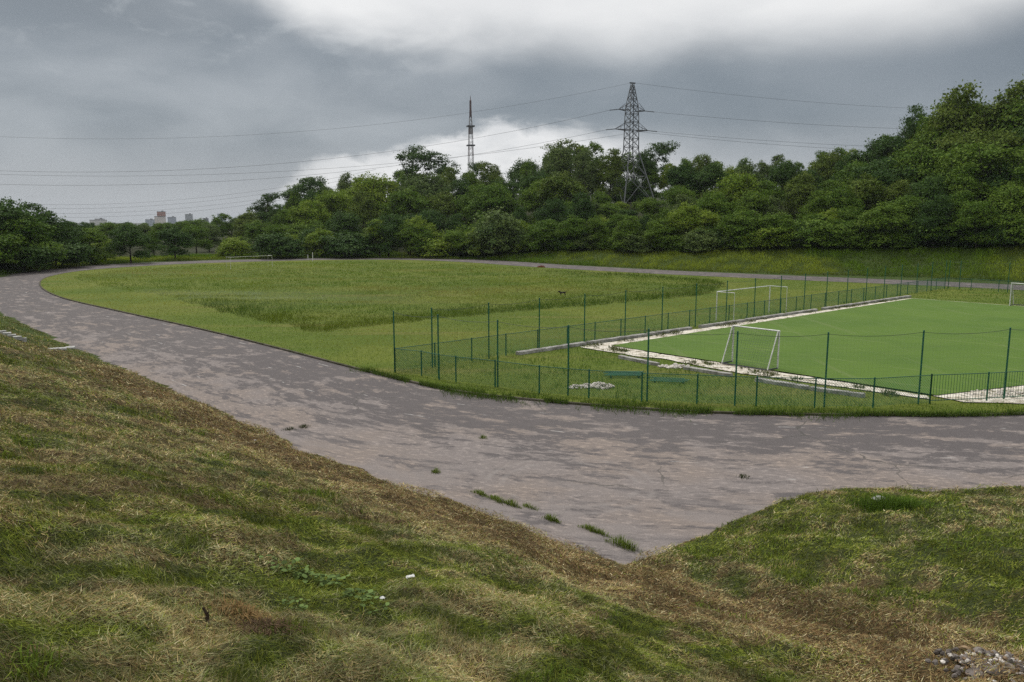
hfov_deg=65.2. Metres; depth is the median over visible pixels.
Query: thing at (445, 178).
broadleaf tree
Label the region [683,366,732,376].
concrete beam
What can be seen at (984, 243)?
shrub
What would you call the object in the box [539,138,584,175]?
broadleaf tree
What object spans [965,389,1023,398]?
rubble
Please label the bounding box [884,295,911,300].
concrete beam
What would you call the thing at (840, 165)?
broadleaf tree
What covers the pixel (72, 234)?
broadleaf tree
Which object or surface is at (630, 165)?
broadleaf tree
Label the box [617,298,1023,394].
artificial pitch
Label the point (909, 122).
broadleaf tree
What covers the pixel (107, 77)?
sky
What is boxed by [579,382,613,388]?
rubble
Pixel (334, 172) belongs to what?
power cable
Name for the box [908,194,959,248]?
broadleaf tree
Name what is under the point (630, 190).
broadleaf tree
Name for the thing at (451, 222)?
broadleaf tree
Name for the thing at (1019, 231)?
shrub
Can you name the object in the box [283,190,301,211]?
broadleaf tree
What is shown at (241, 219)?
broadleaf tree
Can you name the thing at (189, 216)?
apartment tower
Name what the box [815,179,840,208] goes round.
broadleaf tree
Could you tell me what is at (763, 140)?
power cable
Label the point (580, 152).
broadleaf tree
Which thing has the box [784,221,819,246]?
shrub
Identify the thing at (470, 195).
broadleaf tree
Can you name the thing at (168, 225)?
broadleaf tree
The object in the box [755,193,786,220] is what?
broadleaf tree
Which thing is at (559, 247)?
shrub
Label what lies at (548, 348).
concrete beam
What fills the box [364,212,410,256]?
broadleaf tree
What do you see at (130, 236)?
broadleaf tree
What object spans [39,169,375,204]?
power cable
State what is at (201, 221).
broadleaf tree
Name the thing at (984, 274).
ball net fence
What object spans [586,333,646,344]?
concrete beam
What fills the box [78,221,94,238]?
broadleaf tree
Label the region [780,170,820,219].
broadleaf tree
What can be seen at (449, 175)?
broadleaf tree
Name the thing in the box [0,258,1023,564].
running track
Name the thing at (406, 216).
broadleaf tree
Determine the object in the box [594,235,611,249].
shrub
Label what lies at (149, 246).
broadleaf tree
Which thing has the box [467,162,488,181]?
broadleaf tree
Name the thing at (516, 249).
shrub
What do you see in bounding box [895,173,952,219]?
broadleaf tree
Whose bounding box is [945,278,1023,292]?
chain link fence
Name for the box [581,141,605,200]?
broadleaf tree
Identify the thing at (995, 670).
stone
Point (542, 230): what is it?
broadleaf tree
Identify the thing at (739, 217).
broadleaf tree
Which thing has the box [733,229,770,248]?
shrub
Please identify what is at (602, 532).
weed
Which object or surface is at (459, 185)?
broadleaf tree
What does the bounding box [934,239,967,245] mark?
shrub
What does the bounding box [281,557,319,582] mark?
broadleaf weed
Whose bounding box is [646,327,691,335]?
concrete beam
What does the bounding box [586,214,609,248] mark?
broadleaf tree
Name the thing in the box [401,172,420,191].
broadleaf tree
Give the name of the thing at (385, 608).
broadleaf weed
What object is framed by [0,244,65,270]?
shrub
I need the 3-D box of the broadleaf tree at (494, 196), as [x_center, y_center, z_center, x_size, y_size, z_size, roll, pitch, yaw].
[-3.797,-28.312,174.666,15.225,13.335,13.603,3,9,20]
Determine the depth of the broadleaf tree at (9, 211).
114.24 m
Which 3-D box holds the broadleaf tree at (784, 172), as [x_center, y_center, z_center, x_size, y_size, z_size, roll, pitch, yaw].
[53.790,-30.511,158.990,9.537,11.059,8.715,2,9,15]
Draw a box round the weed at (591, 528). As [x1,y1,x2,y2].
[573,523,600,532]
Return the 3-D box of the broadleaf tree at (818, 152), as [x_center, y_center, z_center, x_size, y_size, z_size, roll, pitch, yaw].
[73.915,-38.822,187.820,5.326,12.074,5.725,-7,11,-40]
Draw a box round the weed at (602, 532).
[592,528,611,536]
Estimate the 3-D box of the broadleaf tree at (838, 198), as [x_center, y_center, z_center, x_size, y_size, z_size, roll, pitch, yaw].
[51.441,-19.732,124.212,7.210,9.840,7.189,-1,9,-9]
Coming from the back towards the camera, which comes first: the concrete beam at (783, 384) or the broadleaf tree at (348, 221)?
the broadleaf tree at (348, 221)
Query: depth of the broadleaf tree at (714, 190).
147.45 m
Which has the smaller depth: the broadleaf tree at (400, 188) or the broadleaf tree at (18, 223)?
the broadleaf tree at (18, 223)
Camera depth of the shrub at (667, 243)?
127.91 m
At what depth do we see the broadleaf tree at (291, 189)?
236.64 m
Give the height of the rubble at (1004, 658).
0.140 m
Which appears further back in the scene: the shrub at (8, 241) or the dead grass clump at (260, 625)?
the shrub at (8, 241)
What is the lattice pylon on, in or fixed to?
on the ground at (920, 606)
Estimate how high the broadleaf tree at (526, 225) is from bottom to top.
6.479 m
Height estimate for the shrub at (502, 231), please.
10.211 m
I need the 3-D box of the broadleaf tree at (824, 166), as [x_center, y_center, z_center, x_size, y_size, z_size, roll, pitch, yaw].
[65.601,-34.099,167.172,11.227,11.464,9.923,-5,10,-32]
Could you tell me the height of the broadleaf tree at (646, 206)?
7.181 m
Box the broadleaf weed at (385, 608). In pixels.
[360,595,389,613]
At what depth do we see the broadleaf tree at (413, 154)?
235.86 m
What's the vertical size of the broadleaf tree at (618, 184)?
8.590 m
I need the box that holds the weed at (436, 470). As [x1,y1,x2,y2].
[431,468,440,473]
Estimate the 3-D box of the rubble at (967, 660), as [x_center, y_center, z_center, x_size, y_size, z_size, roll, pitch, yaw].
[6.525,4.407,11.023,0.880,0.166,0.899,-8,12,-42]
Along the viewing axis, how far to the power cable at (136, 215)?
539.55 m
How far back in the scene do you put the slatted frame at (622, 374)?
38.38 m
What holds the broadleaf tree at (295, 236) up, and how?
on the ground at (920, 606)
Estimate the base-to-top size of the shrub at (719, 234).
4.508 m
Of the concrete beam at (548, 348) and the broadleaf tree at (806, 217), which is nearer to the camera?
the concrete beam at (548, 348)
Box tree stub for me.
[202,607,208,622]
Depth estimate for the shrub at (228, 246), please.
153.62 m
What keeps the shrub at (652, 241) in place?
on the ground at (920, 606)
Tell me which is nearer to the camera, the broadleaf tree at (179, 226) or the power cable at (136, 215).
the broadleaf tree at (179, 226)
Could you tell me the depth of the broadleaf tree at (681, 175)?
164.04 m
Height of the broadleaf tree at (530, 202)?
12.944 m
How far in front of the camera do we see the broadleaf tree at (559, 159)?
199.11 m
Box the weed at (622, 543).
[605,535,641,552]
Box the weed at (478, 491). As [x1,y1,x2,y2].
[470,488,490,495]
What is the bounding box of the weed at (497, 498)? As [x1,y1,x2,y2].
[482,494,508,504]
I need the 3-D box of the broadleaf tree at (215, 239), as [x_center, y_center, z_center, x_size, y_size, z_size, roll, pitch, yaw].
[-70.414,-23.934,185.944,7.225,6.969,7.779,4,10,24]
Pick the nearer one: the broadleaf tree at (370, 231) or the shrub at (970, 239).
the shrub at (970, 239)
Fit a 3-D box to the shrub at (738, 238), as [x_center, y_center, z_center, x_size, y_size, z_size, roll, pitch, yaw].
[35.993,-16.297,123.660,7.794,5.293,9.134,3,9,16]
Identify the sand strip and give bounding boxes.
[583,298,928,398]
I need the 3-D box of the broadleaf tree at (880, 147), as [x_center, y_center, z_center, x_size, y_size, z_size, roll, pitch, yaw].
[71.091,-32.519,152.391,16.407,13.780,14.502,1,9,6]
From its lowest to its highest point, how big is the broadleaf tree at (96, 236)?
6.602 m
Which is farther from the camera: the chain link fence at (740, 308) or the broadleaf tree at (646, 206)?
the broadleaf tree at (646, 206)
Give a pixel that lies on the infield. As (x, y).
(292, 345)
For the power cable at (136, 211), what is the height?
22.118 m
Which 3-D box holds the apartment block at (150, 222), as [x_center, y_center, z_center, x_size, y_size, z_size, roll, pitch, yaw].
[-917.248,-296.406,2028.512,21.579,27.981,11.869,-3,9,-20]
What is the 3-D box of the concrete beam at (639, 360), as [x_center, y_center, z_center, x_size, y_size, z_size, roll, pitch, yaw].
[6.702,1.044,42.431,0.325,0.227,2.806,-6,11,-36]
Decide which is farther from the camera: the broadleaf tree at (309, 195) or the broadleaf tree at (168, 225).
the broadleaf tree at (168, 225)
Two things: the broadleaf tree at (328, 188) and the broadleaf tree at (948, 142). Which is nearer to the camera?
the broadleaf tree at (948, 142)
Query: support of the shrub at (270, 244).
on the ground at (920, 606)
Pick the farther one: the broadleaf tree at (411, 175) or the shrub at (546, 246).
the broadleaf tree at (411, 175)
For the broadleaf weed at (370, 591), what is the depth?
8.58 m
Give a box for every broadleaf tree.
[0,196,50,257]
[0,214,67,269]
[7,201,68,266]
[46,216,86,264]
[63,219,81,230]
[75,227,112,264]
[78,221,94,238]
[91,239,118,260]
[92,221,119,239]
[103,221,155,262]
[133,223,152,235]
[139,228,166,255]
[150,222,164,236]
[152,225,196,259]
[162,222,171,229]
[170,221,183,233]
[181,224,213,252]
[182,219,202,232]
[195,224,223,251]
[197,218,209,223]
[203,222,218,237]
[210,213,234,239]
[226,223,237,237]
[231,209,265,242]
[235,219,271,245]
[246,192,279,223]
[261,204,272,224]
[263,203,294,224]
[264,224,284,234]
[267,209,293,227]
[272,176,329,206]
[277,222,308,245]
[278,234,309,256]
[281,183,303,215]
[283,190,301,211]
[284,197,332,245]
[298,226,329,254]
[299,189,328,205]
[301,219,334,253]
[303,227,337,256]
[308,181,327,195]
[313,188,361,231]
[317,206,334,231]
[321,186,334,192]
[323,209,362,237]
[335,171,353,190]
[341,172,404,219]
[345,233,368,254]
[346,190,381,229]
[361,218,397,255]
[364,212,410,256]
[378,204,401,219]
[379,184,433,216]
[386,169,406,191]
[386,186,404,197]
[389,222,432,255]
[393,144,435,185]
[397,215,438,254]
[400,170,456,199]
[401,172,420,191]
[401,213,413,254]
[408,209,449,236]
[412,230,434,256]
[419,150,461,180]
[425,190,464,230]
[436,167,456,192]
[437,173,452,187]
[441,229,469,256]
[443,212,465,231]
[447,177,474,217]
[451,182,497,230]
[458,170,482,191]
[460,180,529,223]
[463,227,490,257]
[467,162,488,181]
[470,215,493,228]
[475,161,503,185]
[486,165,502,184]
[490,176,519,213]
[504,158,540,197]
[509,206,529,227]
[512,219,531,243]
[513,179,556,225]
[514,170,548,207]
[519,159,536,196]
[521,218,561,249]
[528,168,598,224]
[531,197,567,226]
[538,142,583,179]
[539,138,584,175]
[546,199,573,228]
[548,170,560,178]
[553,214,592,251]
[560,192,598,234]
[564,151,580,178]
[565,144,609,182]
[570,145,601,194]
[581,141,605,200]
[584,181,600,200]
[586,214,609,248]
[590,191,611,210]
[591,147,624,203]
[591,202,602,214]
[603,212,628,236]
[607,177,627,192]
[608,215,644,252]
[614,152,640,201]
[626,178,642,201]
[633,140,680,197]
[635,148,662,193]
[635,197,667,221]
[637,215,650,230]
[641,168,663,197]
[641,216,680,251]
[655,160,707,204]
[656,184,698,219]
[657,162,674,201]
[664,201,708,240]
[667,193,697,234]
[681,157,693,174]
[686,190,741,233]
[688,209,721,231]
[692,153,722,197]
[692,160,731,200]
[695,187,732,211]
[707,171,776,209]
[710,207,768,246]
[711,161,724,186]
[723,164,738,189]
[731,189,774,217]
[734,159,766,188]
[735,157,749,171]
[755,158,770,186]
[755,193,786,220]
[755,211,800,248]
[758,179,787,216]
[762,159,804,209]
[769,153,785,184]
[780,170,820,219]
[784,161,804,182]
[785,169,825,206]
[790,212,827,225]
[795,189,831,219]
[805,150,842,186]
[814,150,827,173]
[814,208,849,223]
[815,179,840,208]
[823,145,846,182]
[824,182,867,216]
[826,152,864,186]
[829,159,873,207]
[831,171,888,211]
[835,204,862,223]
[843,133,912,165]
[843,147,859,157]
[847,156,928,207]
[852,201,918,247]
[875,194,928,219]
[878,177,914,202]
[879,140,950,197]
[886,139,919,157]
[895,103,929,145]
[895,125,915,141]
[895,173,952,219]
[897,98,988,158]
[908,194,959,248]
[919,126,995,175]
[922,79,1003,154]
[922,138,1023,202]
[941,160,988,217]
[947,188,974,230]
[948,200,1003,247]
[970,160,1023,216]
[972,127,1023,181]
[973,73,1023,135]
[974,92,1023,136]
[975,182,1023,224]
[996,120,1023,177]
[999,165,1023,213]
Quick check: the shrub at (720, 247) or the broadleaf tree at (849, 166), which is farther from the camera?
the broadleaf tree at (849, 166)
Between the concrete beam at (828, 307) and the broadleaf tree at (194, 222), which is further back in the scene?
the broadleaf tree at (194, 222)
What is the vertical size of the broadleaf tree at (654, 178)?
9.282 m
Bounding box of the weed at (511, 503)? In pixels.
[503,498,523,508]
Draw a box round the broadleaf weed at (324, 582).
[308,573,349,586]
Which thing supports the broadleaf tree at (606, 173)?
on the ground at (920, 606)
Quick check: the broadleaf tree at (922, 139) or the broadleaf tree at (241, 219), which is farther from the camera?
the broadleaf tree at (241, 219)
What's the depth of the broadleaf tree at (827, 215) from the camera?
119.65 m
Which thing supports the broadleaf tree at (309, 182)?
on the ground at (920, 606)
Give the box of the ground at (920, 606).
[0,194,1023,681]
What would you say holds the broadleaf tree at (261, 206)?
on the ground at (920, 606)
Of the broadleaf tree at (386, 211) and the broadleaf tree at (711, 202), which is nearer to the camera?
the broadleaf tree at (711, 202)
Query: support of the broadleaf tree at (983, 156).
on the ground at (920, 606)
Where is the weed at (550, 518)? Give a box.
[541,513,564,524]
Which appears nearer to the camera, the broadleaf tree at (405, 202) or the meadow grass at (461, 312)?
the meadow grass at (461, 312)
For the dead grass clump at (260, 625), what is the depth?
6.67 m
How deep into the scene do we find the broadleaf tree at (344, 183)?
236.90 m
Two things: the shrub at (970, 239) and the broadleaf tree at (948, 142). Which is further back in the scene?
the broadleaf tree at (948, 142)
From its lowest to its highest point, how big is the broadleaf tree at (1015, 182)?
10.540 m
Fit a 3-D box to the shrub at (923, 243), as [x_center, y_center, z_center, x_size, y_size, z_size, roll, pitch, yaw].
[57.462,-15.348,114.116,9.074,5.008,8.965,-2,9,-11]
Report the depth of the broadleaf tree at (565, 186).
162.67 m
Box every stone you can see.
[13,336,21,339]
[958,645,971,649]
[965,668,984,676]
[983,665,1008,678]
[998,661,1015,669]
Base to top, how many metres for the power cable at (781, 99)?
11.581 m
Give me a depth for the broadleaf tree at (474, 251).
149.65 m
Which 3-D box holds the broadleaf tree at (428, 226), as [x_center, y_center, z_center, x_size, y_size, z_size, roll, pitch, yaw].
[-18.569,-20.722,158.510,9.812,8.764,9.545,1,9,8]
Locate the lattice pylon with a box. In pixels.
[606,82,656,202]
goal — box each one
[716,285,786,319]
[721,325,779,370]
[1009,283,1023,305]
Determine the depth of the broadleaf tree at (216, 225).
229.98 m
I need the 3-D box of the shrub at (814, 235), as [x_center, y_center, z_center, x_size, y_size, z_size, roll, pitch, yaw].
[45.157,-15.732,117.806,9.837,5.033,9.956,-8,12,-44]
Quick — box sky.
[0,0,1023,222]
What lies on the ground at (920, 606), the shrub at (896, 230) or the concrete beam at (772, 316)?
the shrub at (896, 230)
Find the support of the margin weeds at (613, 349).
on the sand strip
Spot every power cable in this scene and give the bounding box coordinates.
[3,132,633,175]
[5,130,602,184]
[21,83,628,138]
[22,110,608,171]
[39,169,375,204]
[44,173,375,208]
[56,187,330,213]
[56,200,278,217]
[629,130,852,149]
[639,83,897,107]
[659,112,900,128]
[666,132,854,145]
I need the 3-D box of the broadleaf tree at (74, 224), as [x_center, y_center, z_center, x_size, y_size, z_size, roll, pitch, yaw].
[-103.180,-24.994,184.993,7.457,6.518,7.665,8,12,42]
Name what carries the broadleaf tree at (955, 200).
on the ground at (920, 606)
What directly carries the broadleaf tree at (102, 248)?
on the ground at (920, 606)
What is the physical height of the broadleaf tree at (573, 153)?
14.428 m
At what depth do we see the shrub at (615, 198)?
196.57 m
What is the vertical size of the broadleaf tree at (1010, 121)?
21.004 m
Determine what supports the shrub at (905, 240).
on the ground at (920, 606)
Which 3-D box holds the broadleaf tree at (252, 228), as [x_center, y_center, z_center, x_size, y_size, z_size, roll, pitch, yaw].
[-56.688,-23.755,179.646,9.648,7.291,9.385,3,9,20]
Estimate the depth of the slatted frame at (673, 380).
37.26 m
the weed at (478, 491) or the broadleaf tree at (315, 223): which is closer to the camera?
the weed at (478, 491)
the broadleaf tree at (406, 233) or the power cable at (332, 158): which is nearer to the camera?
the broadleaf tree at (406, 233)
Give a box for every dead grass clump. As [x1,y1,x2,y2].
[192,591,287,625]
[212,613,304,637]
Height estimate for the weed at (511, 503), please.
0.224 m
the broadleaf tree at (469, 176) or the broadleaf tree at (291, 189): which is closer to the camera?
the broadleaf tree at (469, 176)
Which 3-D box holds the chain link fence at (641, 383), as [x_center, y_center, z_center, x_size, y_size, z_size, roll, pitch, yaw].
[5.279,1.710,34.685,23.933,1.355,2.980,3,9,16]
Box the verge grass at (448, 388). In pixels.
[348,364,1023,421]
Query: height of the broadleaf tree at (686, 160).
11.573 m
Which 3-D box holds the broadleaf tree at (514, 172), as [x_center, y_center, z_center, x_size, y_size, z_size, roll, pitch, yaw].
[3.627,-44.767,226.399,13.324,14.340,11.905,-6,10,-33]
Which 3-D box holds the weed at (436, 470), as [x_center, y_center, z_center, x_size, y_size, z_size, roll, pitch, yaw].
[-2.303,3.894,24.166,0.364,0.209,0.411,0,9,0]
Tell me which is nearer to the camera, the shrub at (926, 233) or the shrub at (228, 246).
the shrub at (926, 233)
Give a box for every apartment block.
[90,218,106,225]
[145,219,154,226]
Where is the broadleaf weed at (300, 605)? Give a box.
[282,596,307,611]
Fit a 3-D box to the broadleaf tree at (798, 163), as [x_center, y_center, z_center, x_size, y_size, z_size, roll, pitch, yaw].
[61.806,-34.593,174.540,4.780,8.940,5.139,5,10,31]
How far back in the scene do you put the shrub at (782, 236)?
118.07 m
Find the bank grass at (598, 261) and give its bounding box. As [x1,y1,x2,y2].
[0,243,1023,282]
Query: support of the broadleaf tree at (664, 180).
on the ground at (920, 606)
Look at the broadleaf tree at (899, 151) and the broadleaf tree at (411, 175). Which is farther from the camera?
the broadleaf tree at (411, 175)
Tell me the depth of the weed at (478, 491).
22.33 m
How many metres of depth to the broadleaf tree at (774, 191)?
141.84 m
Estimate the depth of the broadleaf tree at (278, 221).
181.00 m
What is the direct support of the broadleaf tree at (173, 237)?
on the ground at (920, 606)
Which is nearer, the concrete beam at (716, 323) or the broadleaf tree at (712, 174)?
the concrete beam at (716, 323)
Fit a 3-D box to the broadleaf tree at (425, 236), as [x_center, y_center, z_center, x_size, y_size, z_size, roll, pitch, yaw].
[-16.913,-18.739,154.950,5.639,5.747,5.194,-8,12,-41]
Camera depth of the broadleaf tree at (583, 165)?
192.92 m
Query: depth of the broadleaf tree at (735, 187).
143.57 m
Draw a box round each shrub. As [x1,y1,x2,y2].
[0,230,30,263]
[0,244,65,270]
[25,240,96,266]
[62,246,100,264]
[214,237,257,256]
[247,230,307,258]
[316,230,381,256]
[414,230,462,256]
[437,222,489,254]
[461,206,527,256]
[506,239,534,252]
[519,237,550,251]
[541,235,555,250]
[549,232,592,249]
[551,237,568,250]
[569,234,602,249]
[586,215,608,231]
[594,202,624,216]
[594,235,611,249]
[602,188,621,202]
[607,237,631,250]
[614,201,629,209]
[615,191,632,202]
[615,229,660,252]
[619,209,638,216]
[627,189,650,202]
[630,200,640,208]
[638,236,665,251]
[641,226,669,248]
[658,233,683,250]
[670,236,699,251]
[679,227,720,251]
[693,224,727,248]
[715,235,731,249]
[719,235,747,249]
[722,221,765,249]
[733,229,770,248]
[743,232,789,248]
[754,225,803,248]
[774,221,815,245]
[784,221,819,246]
[785,217,840,247]
[813,218,858,248]
[826,223,858,248]
[837,221,875,248]
[856,218,906,247]
[873,217,924,247]
[885,231,919,248]
[888,217,940,247]
[896,219,952,246]
[900,220,968,246]
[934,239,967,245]
[947,230,974,247]
[949,222,1004,246]
[969,226,1003,246]
[973,214,1023,246]
[988,211,1023,245]
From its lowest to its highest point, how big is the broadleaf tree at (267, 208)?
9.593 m
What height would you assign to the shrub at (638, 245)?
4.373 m
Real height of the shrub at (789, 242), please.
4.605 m
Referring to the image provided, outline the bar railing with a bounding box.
[931,371,1023,400]
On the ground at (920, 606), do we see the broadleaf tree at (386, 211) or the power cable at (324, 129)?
the broadleaf tree at (386, 211)
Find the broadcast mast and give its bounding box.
[466,96,474,171]
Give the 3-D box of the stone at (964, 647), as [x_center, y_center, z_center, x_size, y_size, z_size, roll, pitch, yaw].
[6.616,4.466,11.671,0.104,0.057,0.177,-7,11,-39]
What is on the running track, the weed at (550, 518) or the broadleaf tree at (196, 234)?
the weed at (550, 518)
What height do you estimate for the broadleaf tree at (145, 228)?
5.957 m
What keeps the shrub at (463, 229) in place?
on the ground at (920, 606)
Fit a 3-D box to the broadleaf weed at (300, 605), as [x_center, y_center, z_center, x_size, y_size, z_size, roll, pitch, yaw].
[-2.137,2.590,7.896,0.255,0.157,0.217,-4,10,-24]
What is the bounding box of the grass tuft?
[832,492,944,517]
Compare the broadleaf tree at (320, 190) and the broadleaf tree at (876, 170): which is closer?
the broadleaf tree at (876, 170)
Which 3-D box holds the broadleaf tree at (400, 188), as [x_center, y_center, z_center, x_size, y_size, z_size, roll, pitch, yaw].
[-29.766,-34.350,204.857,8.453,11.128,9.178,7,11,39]
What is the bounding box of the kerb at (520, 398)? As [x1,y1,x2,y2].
[0,260,1023,416]
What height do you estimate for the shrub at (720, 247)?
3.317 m
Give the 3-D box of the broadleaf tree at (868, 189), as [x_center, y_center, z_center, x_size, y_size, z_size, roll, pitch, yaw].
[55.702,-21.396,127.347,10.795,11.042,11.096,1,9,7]
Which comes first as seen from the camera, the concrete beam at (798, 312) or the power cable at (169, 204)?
the concrete beam at (798, 312)
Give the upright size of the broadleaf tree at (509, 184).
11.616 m
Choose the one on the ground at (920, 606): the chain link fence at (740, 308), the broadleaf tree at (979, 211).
the broadleaf tree at (979, 211)
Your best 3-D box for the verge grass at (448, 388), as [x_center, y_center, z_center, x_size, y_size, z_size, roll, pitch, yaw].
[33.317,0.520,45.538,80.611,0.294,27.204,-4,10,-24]
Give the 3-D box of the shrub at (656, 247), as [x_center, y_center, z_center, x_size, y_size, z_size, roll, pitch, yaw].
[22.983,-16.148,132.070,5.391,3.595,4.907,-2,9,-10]
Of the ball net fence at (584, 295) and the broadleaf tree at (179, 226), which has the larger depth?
the broadleaf tree at (179, 226)
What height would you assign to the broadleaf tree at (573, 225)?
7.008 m
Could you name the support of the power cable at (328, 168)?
hanging from the lattice pylon
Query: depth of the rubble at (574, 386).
35.76 m
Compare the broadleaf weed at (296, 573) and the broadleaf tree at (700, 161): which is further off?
the broadleaf tree at (700, 161)
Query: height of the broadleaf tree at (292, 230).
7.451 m
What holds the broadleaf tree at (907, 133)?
on the ground at (920, 606)
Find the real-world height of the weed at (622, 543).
0.318 m
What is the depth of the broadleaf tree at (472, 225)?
158.25 m
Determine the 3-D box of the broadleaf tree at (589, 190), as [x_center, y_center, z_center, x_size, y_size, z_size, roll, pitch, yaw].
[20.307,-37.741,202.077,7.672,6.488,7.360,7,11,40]
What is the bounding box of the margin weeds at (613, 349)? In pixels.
[587,299,900,396]
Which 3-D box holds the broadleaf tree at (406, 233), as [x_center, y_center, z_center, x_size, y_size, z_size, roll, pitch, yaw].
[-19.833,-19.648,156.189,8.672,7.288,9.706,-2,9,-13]
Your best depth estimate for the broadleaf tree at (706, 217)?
127.31 m
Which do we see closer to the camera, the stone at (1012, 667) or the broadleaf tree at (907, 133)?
the stone at (1012, 667)
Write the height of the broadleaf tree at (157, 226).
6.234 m
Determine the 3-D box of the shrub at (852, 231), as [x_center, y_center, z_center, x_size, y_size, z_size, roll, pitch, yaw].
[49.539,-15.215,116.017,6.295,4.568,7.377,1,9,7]
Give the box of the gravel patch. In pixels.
[935,385,1023,403]
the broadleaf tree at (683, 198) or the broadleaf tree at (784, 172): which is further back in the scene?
the broadleaf tree at (784, 172)
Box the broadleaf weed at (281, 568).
[259,554,287,578]
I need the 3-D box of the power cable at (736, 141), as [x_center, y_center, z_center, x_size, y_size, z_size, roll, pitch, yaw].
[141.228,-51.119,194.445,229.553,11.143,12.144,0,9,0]
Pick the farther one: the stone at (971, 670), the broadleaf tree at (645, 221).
the broadleaf tree at (645, 221)
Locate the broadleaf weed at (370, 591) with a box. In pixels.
[341,587,376,598]
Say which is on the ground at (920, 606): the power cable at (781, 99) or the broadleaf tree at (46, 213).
the broadleaf tree at (46, 213)
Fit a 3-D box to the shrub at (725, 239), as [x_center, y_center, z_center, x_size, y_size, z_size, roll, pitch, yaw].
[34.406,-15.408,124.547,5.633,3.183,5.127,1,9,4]
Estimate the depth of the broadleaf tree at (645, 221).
145.28 m
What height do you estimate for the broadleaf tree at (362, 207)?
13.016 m
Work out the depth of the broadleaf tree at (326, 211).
185.39 m
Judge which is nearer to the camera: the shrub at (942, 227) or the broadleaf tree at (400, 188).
the shrub at (942, 227)
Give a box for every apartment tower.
[154,211,165,222]
[167,216,175,223]
[185,213,192,221]
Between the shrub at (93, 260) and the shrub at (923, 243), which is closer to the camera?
the shrub at (923, 243)
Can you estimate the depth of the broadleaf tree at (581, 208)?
149.82 m
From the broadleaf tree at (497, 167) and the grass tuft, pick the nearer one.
the grass tuft
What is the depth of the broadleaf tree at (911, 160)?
129.87 m
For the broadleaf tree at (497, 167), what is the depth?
229.66 m
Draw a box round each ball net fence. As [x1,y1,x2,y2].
[393,311,1023,406]
[431,262,946,366]
[948,260,1023,292]
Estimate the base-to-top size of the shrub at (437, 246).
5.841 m
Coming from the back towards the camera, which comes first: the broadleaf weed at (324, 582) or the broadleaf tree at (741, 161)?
the broadleaf tree at (741, 161)
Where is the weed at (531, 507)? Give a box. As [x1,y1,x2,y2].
[522,502,538,510]
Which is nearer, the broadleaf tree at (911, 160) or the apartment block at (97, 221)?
the broadleaf tree at (911, 160)
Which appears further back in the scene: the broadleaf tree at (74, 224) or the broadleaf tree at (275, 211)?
the broadleaf tree at (275, 211)
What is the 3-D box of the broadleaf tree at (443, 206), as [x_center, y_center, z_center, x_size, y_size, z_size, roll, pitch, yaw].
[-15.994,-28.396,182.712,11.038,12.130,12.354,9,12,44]
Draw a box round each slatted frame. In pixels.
[603,371,643,377]
[648,377,688,383]
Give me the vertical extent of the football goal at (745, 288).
2.236 m
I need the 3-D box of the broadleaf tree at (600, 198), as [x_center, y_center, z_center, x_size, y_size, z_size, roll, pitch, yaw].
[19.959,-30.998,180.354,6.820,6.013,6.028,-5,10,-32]
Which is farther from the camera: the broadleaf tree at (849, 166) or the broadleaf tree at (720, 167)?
the broadleaf tree at (720, 167)
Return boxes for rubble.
[569,384,582,388]
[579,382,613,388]
[657,363,691,368]
[925,647,1023,680]
[940,651,1023,681]
[955,651,1021,681]
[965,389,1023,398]
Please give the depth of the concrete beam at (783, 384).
36.32 m
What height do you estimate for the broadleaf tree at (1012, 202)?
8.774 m
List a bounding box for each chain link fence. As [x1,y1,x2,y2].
[394,278,944,369]
[394,348,932,407]
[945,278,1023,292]
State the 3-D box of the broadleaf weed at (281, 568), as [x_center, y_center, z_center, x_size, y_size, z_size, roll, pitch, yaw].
[-2.635,2.488,8.887,0.332,0.249,0.257,0,9,0]
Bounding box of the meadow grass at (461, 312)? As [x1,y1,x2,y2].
[72,261,724,331]
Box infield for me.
[41,260,1023,413]
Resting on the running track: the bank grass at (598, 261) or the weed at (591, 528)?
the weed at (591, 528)
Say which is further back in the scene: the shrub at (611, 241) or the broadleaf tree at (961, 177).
the shrub at (611, 241)
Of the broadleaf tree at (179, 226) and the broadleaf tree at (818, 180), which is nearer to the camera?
the broadleaf tree at (818, 180)
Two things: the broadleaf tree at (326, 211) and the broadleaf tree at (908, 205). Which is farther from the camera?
the broadleaf tree at (326, 211)
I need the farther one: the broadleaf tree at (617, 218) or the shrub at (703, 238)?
the broadleaf tree at (617, 218)
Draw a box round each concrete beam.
[516,342,585,354]
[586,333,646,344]
[618,355,659,365]
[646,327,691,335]
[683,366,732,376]
[698,319,745,327]
[745,313,786,320]
[755,378,809,389]
[786,309,817,314]
[809,386,864,397]
[821,303,855,309]
[855,299,884,304]
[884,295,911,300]
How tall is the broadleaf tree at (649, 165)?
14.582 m

